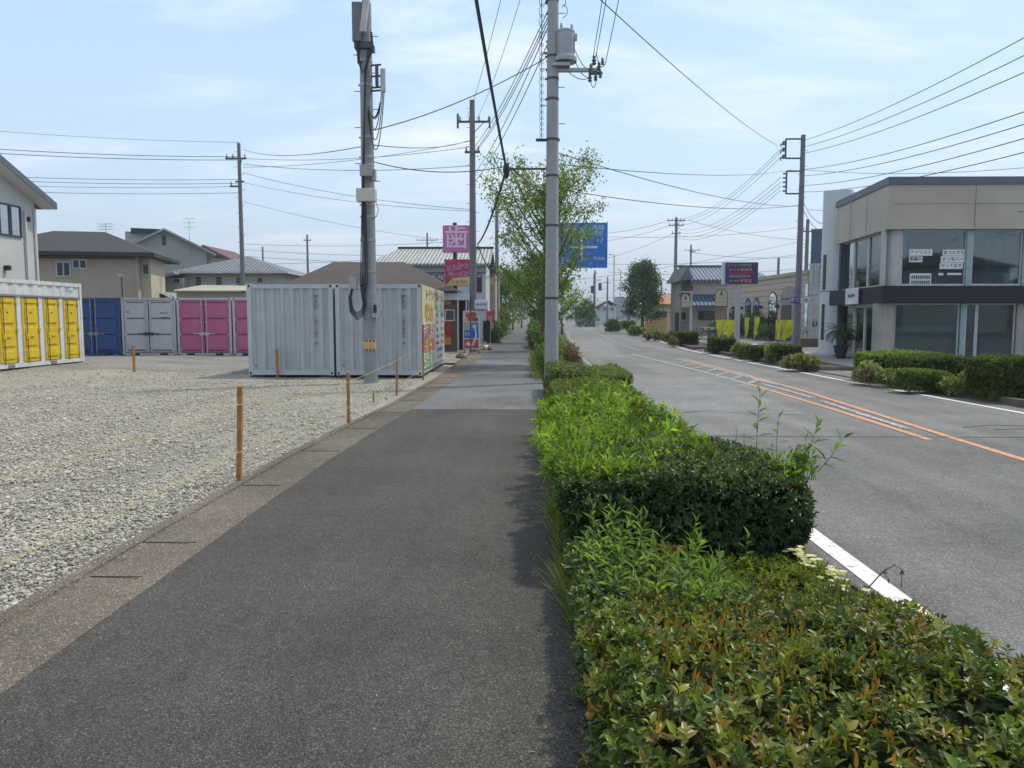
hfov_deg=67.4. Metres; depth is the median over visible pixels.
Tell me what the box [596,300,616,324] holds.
house
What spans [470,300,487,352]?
sign
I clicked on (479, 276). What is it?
window
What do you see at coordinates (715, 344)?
island hedge
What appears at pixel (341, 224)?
overhead wire
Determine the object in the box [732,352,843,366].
island soil
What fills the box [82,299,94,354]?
door
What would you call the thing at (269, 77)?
sky
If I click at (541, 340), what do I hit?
weedy bush
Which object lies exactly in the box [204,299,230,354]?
door
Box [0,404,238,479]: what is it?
rope
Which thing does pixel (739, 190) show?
overhead wire
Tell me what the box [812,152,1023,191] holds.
overhead wire
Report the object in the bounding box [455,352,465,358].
sand sack
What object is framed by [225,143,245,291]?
utility pole
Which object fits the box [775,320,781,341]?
banner flag
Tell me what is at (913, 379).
island hedge
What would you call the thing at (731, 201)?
overhead wire
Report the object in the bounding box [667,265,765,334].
house
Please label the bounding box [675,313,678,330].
door
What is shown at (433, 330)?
advertising banner
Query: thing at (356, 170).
overhead wire
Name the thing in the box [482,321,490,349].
black sign board
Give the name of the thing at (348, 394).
wooden stake
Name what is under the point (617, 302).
apartment tower
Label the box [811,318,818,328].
window
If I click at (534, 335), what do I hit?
strip bush
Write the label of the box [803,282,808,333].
window
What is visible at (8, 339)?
door
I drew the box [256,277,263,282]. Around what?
window
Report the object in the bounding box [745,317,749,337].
banner flag
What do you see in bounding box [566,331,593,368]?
road marking
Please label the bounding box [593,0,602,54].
overhead wire
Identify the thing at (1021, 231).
window
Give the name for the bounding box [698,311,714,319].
window
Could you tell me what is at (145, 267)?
window
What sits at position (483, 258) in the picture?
overhead wire
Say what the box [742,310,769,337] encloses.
garden shrub
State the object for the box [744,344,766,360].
island hedge
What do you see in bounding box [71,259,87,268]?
window
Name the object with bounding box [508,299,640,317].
hills
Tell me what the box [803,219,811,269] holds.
utility pole
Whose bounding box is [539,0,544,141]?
overhead cable
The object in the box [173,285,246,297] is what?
storage shed
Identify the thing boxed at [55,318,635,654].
ground
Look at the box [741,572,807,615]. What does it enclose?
dry twig
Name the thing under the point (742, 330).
garden shrub
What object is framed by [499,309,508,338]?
garden bush
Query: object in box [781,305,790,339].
entrance door
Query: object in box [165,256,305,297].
house
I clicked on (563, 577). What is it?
edge grass
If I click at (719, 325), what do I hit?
banner flag
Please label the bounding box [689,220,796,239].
overhead wire
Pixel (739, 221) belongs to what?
overhead wire
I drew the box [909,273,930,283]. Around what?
price poster
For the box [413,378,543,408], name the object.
sidewalk
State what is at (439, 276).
window
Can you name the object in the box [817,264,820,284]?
window
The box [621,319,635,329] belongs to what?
island hedge
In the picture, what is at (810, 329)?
slat fence
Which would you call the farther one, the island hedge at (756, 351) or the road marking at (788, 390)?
the island hedge at (756, 351)
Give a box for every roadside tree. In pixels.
[499,266,527,330]
[500,266,537,329]
[500,277,519,325]
[506,279,537,327]
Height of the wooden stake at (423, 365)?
0.800 m
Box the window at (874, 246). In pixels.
[867,231,887,286]
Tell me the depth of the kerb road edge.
5.21 m
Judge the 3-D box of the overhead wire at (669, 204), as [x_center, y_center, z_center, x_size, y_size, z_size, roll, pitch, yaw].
[8.990,-7.745,32.318,0.022,3.328,30.205,3,6,31]
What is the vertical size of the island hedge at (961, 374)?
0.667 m
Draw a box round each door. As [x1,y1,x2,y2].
[0,295,20,364]
[21,297,42,362]
[43,297,62,360]
[63,298,80,358]
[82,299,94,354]
[93,299,119,354]
[122,301,149,354]
[148,301,174,354]
[178,299,204,354]
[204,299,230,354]
[234,301,247,351]
[461,310,465,349]
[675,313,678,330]
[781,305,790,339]
[853,304,872,354]
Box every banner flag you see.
[482,311,494,346]
[716,320,722,336]
[722,320,730,336]
[727,320,733,336]
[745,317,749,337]
[752,316,759,344]
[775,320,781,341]
[780,320,790,343]
[784,320,792,342]
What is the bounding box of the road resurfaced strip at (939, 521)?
[708,436,1023,703]
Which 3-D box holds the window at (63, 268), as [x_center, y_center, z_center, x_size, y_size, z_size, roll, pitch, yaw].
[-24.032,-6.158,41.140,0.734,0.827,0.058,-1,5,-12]
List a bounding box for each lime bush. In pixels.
[526,398,711,518]
[530,378,654,435]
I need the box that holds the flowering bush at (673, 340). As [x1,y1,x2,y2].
[667,335,678,345]
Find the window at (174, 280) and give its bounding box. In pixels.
[172,278,180,283]
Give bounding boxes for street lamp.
[609,254,614,317]
[619,269,620,319]
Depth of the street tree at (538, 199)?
26.11 m
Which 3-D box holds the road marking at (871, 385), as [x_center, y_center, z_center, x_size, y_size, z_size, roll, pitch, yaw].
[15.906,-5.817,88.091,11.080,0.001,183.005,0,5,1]
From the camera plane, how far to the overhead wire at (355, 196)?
41.51 m
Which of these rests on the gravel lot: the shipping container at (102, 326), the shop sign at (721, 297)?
the shipping container at (102, 326)
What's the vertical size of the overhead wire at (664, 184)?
2.316 m
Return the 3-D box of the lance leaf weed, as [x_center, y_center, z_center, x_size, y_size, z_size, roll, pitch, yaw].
[0.883,1.012,4.371,1.185,0.582,1.204,0,5,1]
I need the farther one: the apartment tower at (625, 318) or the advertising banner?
the apartment tower at (625, 318)
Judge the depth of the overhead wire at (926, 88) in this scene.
26.36 m
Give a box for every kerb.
[0,343,492,693]
[679,341,706,349]
[704,349,854,370]
[851,374,1023,407]
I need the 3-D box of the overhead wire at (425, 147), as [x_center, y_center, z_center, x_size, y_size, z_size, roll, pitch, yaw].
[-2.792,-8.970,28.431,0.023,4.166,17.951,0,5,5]
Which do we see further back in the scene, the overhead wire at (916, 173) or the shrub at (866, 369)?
the overhead wire at (916, 173)
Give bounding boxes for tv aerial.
[98,223,114,232]
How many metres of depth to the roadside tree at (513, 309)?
109.23 m
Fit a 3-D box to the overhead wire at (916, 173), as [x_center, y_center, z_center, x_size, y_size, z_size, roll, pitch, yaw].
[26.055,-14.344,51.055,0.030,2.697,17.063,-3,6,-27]
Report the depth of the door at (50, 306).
25.12 m
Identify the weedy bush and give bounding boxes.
[533,331,562,369]
[534,338,564,377]
[559,336,570,354]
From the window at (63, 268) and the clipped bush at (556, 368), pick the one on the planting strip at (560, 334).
the clipped bush at (556, 368)
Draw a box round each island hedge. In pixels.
[603,318,621,331]
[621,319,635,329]
[663,330,676,342]
[674,331,699,346]
[706,335,736,353]
[729,341,749,357]
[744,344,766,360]
[763,342,775,362]
[768,343,803,363]
[779,353,821,370]
[851,348,941,377]
[888,352,972,375]
[892,367,952,392]
[956,370,967,390]
[960,353,1023,400]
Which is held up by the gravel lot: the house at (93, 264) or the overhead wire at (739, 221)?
the house at (93, 264)
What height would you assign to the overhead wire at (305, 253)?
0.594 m
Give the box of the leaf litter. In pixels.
[541,488,590,767]
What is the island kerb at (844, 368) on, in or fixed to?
on the forecourt
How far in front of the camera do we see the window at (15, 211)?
29.48 m
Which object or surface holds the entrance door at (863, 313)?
in the glass shop building at (873, 234)
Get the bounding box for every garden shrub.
[706,318,725,336]
[740,327,752,336]
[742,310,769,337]
[751,322,784,340]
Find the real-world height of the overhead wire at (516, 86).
0.613 m
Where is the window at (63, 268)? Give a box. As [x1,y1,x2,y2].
[55,261,70,276]
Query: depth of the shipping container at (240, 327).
34.41 m
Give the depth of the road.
16.15 m
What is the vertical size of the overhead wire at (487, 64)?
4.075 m
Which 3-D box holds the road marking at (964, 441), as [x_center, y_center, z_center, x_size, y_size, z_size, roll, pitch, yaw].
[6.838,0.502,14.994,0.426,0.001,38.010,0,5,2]
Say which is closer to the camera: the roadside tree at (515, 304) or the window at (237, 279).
the window at (237, 279)
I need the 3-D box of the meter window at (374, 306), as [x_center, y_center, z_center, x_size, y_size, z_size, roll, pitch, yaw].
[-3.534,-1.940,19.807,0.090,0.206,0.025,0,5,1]
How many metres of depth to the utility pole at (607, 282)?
158.75 m
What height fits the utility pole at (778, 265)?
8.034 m
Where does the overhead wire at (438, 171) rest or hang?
hanging from the antenna pole at (364, 48)
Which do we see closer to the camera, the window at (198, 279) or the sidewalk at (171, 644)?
the sidewalk at (171, 644)
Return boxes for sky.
[0,0,1023,303]
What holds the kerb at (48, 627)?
on the ground at (524, 322)
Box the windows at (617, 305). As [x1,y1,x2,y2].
[617,305,623,318]
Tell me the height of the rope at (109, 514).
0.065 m
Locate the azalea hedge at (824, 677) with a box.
[561,535,1023,767]
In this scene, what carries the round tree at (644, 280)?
on the forecourt
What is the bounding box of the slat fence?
[801,326,818,337]
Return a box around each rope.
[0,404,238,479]
[0,452,238,563]
[243,408,347,450]
[247,382,347,403]
[351,346,421,380]
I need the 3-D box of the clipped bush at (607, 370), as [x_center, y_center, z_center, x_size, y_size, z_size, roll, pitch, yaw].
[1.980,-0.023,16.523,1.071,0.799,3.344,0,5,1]
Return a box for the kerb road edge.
[563,328,936,659]
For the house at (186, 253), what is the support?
on the side lot
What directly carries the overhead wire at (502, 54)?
attached to the utility pole at (472, 248)
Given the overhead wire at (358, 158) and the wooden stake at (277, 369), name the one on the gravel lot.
the wooden stake at (277, 369)
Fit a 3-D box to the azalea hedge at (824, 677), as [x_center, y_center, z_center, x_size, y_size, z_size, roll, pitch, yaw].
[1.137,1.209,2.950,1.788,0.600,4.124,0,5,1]
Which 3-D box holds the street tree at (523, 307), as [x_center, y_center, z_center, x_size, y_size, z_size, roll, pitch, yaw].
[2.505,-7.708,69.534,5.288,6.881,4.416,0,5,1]
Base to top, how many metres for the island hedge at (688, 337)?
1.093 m
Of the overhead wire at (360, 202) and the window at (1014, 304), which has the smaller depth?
the window at (1014, 304)
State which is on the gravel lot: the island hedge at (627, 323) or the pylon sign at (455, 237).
the pylon sign at (455, 237)
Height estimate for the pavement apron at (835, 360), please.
0.001 m
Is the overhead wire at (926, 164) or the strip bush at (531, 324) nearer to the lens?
the overhead wire at (926, 164)
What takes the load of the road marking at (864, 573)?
on the road resurfaced strip at (939, 521)
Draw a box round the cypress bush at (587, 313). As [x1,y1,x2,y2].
[573,298,598,326]
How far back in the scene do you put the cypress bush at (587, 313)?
148.08 m
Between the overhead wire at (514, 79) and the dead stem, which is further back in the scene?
the overhead wire at (514, 79)
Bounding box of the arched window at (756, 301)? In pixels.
[753,297,758,321]
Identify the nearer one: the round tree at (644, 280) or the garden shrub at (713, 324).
the garden shrub at (713, 324)
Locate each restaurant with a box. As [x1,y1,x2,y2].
[285,262,468,351]
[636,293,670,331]
[728,270,808,339]
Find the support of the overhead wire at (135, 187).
attached to the utility pole at (241, 242)
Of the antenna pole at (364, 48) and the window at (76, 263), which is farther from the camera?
the window at (76, 263)
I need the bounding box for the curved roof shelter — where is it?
[161,292,176,297]
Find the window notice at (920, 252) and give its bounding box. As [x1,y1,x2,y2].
[909,249,932,261]
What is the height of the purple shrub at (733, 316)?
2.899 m
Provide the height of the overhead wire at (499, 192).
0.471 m
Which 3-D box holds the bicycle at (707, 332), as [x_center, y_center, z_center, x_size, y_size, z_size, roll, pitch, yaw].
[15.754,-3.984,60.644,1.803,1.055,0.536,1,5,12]
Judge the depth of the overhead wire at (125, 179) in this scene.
45.41 m
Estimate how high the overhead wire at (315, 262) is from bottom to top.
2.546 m
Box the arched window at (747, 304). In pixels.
[745,298,750,316]
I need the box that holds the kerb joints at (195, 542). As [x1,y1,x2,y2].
[90,377,456,576]
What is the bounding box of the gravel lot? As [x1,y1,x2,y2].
[0,353,469,604]
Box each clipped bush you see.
[542,359,591,392]
[544,375,642,400]
[585,363,635,385]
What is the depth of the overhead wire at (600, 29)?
17.80 m
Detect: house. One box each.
[0,154,56,280]
[37,231,179,297]
[125,228,215,273]
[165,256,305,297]
[201,245,239,263]
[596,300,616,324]
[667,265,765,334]
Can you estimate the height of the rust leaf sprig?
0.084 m
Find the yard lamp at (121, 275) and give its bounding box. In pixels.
[117,274,123,297]
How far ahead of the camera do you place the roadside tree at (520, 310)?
129.48 m
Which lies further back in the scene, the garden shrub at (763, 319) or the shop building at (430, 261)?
the garden shrub at (763, 319)
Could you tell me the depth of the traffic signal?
143.51 m
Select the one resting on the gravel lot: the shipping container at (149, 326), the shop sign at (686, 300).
the shipping container at (149, 326)
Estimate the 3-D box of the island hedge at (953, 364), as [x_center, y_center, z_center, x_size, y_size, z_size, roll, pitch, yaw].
[11.052,-0.415,20.147,1.891,0.894,1.430,0,5,1]
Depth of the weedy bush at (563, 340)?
35.53 m
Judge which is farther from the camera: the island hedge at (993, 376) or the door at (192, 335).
the door at (192, 335)
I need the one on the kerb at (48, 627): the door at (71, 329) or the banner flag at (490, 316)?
the banner flag at (490, 316)
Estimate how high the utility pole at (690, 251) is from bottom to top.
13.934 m
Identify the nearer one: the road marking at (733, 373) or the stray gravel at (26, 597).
the stray gravel at (26, 597)
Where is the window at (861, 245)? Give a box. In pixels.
[853,236,868,287]
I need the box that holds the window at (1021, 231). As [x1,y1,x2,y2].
[971,230,1023,285]
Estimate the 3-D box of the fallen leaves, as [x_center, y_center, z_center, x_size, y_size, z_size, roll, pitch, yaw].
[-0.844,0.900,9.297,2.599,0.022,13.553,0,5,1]
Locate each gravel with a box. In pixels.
[0,409,380,631]
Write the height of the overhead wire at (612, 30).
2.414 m
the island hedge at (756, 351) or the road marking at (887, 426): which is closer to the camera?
the road marking at (887, 426)
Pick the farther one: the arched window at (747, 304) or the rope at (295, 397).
the arched window at (747, 304)
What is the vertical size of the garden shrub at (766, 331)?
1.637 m
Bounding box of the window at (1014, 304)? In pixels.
[974,303,1015,355]
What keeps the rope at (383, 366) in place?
attached to the wooden stake at (348, 394)
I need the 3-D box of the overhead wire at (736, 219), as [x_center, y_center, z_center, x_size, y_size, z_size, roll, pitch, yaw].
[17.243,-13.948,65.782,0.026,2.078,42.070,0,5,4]
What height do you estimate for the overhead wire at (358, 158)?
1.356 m
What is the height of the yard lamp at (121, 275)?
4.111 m
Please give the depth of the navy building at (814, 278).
51.21 m
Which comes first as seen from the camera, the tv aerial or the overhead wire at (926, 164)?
the overhead wire at (926, 164)
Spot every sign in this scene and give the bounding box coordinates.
[443,222,468,288]
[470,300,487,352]
[558,223,607,267]
[681,291,692,330]
[714,287,729,336]
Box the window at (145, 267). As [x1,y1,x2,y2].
[142,263,149,274]
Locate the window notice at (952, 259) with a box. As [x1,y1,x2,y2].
[939,250,964,268]
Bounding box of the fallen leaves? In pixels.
[3,399,594,767]
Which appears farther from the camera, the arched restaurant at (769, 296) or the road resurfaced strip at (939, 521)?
the arched restaurant at (769, 296)
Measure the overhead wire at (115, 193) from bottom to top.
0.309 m
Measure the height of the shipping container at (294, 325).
2.680 m
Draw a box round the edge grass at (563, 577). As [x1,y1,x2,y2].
[526,349,593,703]
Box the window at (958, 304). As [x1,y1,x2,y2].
[896,303,959,354]
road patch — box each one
[570,340,623,356]
[630,375,808,414]
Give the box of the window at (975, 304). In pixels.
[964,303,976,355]
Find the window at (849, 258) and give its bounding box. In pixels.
[843,241,854,289]
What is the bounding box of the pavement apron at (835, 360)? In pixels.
[804,352,854,365]
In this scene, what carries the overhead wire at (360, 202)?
attached to the utility pole at (472, 248)
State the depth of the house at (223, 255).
63.76 m
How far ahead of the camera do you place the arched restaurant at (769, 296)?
63.94 m
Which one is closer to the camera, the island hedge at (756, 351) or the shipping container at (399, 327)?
the shipping container at (399, 327)
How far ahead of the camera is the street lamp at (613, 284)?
118.85 m
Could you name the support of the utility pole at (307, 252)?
on the side lot
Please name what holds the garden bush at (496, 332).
on the ground at (524, 322)
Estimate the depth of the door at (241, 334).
34.41 m
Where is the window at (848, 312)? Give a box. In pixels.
[842,305,854,356]
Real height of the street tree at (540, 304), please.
5.332 m
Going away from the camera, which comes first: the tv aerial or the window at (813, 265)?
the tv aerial
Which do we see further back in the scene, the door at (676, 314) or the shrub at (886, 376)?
the door at (676, 314)
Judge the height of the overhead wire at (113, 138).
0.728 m
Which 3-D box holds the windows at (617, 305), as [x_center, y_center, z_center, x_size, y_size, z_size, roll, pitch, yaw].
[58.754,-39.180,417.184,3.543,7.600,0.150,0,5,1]
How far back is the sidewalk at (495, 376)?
22.26 m
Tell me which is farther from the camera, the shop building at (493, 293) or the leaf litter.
the shop building at (493, 293)
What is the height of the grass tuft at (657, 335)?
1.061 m
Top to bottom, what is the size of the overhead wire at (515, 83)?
0.453 m
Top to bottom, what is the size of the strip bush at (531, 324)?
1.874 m
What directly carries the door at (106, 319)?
in the shipping container at (102, 326)
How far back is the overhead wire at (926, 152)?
26.71 m
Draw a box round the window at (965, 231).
[901,230,966,285]
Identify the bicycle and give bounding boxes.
[695,326,708,338]
[698,327,714,339]
[700,328,717,339]
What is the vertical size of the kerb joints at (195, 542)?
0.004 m
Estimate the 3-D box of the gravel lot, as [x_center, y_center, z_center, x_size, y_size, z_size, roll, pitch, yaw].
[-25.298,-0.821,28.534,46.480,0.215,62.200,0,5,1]
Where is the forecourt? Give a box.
[623,327,854,377]
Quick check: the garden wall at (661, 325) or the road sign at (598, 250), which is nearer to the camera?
the road sign at (598, 250)
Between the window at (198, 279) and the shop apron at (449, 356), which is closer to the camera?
the shop apron at (449, 356)
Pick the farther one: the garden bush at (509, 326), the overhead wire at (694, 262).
the overhead wire at (694, 262)
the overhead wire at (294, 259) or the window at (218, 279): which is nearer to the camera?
the window at (218, 279)
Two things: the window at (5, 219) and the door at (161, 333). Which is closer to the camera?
the window at (5, 219)
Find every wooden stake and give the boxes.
[132,345,135,371]
[236,386,242,480]
[275,349,278,377]
[346,373,350,422]
[395,357,397,395]
[422,352,423,379]
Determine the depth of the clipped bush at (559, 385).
13.22 m
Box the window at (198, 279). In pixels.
[195,276,201,285]
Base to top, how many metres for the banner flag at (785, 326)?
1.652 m
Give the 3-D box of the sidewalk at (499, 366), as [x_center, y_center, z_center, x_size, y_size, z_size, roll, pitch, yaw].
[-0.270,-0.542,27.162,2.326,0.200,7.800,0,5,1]
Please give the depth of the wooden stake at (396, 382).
17.01 m
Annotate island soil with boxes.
[665,338,706,346]
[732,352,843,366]
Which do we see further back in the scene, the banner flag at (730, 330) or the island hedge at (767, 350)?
the banner flag at (730, 330)
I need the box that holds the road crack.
[656,384,1013,429]
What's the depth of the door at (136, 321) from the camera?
34.48 m
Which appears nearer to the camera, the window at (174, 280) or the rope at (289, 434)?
the rope at (289, 434)
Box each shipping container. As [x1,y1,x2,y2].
[0,278,84,368]
[82,298,122,355]
[121,298,177,354]
[176,298,233,355]
[232,298,247,355]
[246,284,336,376]
[335,284,443,377]
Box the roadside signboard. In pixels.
[721,262,757,342]
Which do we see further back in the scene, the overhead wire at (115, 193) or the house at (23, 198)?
the overhead wire at (115, 193)
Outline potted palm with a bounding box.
[823,322,859,358]
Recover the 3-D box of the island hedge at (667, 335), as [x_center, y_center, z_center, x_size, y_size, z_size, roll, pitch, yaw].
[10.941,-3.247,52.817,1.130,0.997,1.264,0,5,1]
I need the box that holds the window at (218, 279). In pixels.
[215,276,222,284]
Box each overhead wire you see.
[0,149,236,156]
[0,153,178,159]
[2,131,239,142]
[27,177,235,179]
[32,181,235,183]
[38,186,235,187]
[45,192,217,193]
[243,146,360,155]
[243,182,461,210]
[244,147,467,159]
[245,173,468,209]
[246,164,463,170]
[246,202,442,239]
[249,256,338,261]
[251,242,440,245]
[253,250,383,255]
[269,141,469,166]
[280,260,359,263]
[373,57,546,130]
[374,162,501,172]
[380,140,469,147]
[467,0,500,116]
[471,15,545,150]
[472,19,546,153]
[474,0,506,168]
[475,24,546,151]
[476,45,546,179]
[477,1,519,117]
[477,29,546,169]
[477,175,504,244]
[477,245,496,268]
[559,153,799,206]
[559,164,782,175]
[559,189,796,208]
[577,242,796,279]
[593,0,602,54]
[596,1,605,54]
[600,0,777,145]
[605,0,618,62]
[626,255,792,264]
[638,228,792,237]
[675,153,779,221]
[679,182,780,232]
[679,186,780,236]
[679,190,780,239]
[680,178,779,229]
[684,168,760,218]
[684,174,762,224]
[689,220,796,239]
[803,38,1023,140]
[803,72,1023,153]
[803,112,1023,169]
[803,138,1023,185]
[804,55,1023,146]
[806,124,1023,175]
[811,168,1018,173]
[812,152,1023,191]
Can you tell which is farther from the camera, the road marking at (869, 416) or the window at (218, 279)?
the window at (218, 279)
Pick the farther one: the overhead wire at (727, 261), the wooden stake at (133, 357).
the overhead wire at (727, 261)
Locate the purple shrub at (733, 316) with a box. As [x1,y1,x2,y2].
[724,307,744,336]
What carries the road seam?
on the road
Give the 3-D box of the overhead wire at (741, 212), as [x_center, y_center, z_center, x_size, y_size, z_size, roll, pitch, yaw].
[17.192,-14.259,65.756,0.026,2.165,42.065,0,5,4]
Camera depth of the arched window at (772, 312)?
64.20 m
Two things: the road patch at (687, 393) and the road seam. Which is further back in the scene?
the road patch at (687, 393)
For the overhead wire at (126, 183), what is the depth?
45.46 m
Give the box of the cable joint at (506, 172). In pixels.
[503,162,509,178]
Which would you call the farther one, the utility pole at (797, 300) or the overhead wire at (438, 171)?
the utility pole at (797, 300)
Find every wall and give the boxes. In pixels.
[645,318,666,331]
[800,338,817,346]
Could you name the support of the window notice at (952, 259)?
attached to the glass shop building at (873, 234)
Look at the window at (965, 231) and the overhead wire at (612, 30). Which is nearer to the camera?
the overhead wire at (612, 30)
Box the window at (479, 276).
[477,274,481,291]
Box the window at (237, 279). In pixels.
[235,277,240,284]
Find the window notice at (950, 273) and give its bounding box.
[938,273,961,274]
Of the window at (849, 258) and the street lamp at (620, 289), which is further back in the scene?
the street lamp at (620, 289)
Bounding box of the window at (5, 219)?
[0,202,11,235]
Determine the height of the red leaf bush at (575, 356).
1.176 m
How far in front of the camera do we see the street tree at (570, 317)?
79.45 m
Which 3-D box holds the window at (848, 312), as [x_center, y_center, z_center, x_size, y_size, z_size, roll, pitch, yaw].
[15.069,-2.384,34.553,0.120,2.297,2.081,1,5,7]
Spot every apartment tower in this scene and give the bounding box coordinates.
[614,297,623,319]
[624,298,631,319]
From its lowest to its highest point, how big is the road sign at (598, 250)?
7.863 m
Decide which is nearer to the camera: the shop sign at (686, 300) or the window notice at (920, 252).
the window notice at (920, 252)
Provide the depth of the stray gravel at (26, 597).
6.03 m
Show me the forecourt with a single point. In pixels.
(750, 340)
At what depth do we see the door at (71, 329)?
26.23 m
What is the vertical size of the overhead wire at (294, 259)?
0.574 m
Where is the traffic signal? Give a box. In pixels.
[598,282,606,290]
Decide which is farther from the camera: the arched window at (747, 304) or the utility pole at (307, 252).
the utility pole at (307, 252)
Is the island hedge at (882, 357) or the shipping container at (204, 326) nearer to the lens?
the island hedge at (882, 357)
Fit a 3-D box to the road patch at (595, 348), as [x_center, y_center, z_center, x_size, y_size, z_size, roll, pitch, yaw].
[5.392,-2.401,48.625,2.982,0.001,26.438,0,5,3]
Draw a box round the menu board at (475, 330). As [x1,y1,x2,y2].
[463,311,479,353]
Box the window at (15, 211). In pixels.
[10,204,22,237]
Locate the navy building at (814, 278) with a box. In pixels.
[807,229,821,337]
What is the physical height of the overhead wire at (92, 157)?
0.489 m
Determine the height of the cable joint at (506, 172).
0.420 m
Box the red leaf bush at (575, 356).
[562,341,583,363]
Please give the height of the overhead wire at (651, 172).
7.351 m
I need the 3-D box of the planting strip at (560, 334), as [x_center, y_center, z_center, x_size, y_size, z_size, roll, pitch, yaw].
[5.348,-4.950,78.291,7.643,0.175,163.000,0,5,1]
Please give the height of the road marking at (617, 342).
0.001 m
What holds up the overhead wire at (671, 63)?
attached to the utility pole at (797, 300)
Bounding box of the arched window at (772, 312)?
[768,292,776,324]
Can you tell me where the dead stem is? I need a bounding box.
[864,564,904,592]
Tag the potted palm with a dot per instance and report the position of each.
(840, 349)
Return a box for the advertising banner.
[422,285,443,369]
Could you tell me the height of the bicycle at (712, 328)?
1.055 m
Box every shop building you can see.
[376,247,494,343]
[488,268,499,319]
[818,176,1023,358]
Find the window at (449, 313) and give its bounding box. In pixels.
[445,309,454,320]
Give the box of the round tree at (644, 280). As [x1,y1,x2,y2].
[615,257,670,328]
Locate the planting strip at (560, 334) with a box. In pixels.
[528,326,834,595]
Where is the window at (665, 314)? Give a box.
[658,311,666,317]
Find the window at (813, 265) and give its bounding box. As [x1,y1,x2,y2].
[811,264,815,284]
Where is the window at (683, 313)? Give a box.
[680,311,686,320]
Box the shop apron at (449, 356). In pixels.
[444,350,469,362]
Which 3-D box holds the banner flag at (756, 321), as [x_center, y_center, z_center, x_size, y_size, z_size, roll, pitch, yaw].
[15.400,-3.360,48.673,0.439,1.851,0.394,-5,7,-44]
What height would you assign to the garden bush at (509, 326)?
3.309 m
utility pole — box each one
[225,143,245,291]
[303,235,310,273]
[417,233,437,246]
[457,99,490,351]
[491,193,500,323]
[509,0,605,377]
[593,270,599,326]
[606,277,610,321]
[667,217,684,269]
[689,244,699,264]
[777,258,779,273]
[780,134,810,344]
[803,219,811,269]
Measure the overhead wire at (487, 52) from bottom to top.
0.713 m
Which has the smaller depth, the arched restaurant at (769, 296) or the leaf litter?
the leaf litter
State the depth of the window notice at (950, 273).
29.59 m
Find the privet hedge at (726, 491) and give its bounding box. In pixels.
[548,385,852,573]
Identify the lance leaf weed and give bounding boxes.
[564,494,759,611]
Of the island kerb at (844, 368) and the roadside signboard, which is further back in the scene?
the roadside signboard
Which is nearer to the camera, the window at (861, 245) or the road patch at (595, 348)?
the window at (861, 245)
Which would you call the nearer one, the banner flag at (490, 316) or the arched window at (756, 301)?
the banner flag at (490, 316)
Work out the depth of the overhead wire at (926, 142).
26.85 m
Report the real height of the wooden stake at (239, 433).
1.050 m
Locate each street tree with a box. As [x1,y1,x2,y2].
[469,140,608,335]
[511,270,538,320]
[513,254,565,323]
[514,249,571,324]
[558,281,581,333]
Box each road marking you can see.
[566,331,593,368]
[594,332,639,350]
[624,329,1023,413]
[632,354,752,384]
[676,358,778,384]
[682,358,1023,460]
[752,385,933,439]
[760,383,814,397]
[792,521,1015,691]
[822,401,911,428]
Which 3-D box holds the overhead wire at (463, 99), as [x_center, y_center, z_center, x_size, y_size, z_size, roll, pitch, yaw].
[-1.277,-7.397,19.507,4.584,1.848,0.023,0,5,2]
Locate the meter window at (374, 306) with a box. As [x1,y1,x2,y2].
[373,305,376,312]
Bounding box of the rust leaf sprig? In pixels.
[653,541,685,553]
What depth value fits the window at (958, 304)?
29.68 m
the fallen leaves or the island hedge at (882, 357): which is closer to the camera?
the fallen leaves
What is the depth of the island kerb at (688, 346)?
44.40 m
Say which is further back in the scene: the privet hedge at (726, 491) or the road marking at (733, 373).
the road marking at (733, 373)
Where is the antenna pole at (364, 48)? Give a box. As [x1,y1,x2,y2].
[348,0,385,383]
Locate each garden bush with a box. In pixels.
[487,319,503,342]
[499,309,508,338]
[503,307,514,333]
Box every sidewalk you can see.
[0,409,597,767]
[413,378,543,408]
[459,374,540,377]
[463,360,534,373]
[479,326,530,359]
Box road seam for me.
[702,435,984,436]
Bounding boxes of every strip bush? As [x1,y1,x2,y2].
[526,320,538,338]
[526,322,540,349]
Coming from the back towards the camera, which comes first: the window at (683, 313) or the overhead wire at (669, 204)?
the window at (683, 313)
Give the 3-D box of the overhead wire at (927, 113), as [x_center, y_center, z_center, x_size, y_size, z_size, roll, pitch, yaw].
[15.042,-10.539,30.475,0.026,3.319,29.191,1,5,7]
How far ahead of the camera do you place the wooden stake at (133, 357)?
23.68 m
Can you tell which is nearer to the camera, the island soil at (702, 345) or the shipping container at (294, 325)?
the shipping container at (294, 325)
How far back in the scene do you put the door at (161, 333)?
34.46 m
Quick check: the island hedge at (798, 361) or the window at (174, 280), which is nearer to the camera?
the island hedge at (798, 361)
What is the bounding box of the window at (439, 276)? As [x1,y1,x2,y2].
[437,274,443,281]
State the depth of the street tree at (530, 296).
51.75 m
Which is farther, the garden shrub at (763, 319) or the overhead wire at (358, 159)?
the garden shrub at (763, 319)

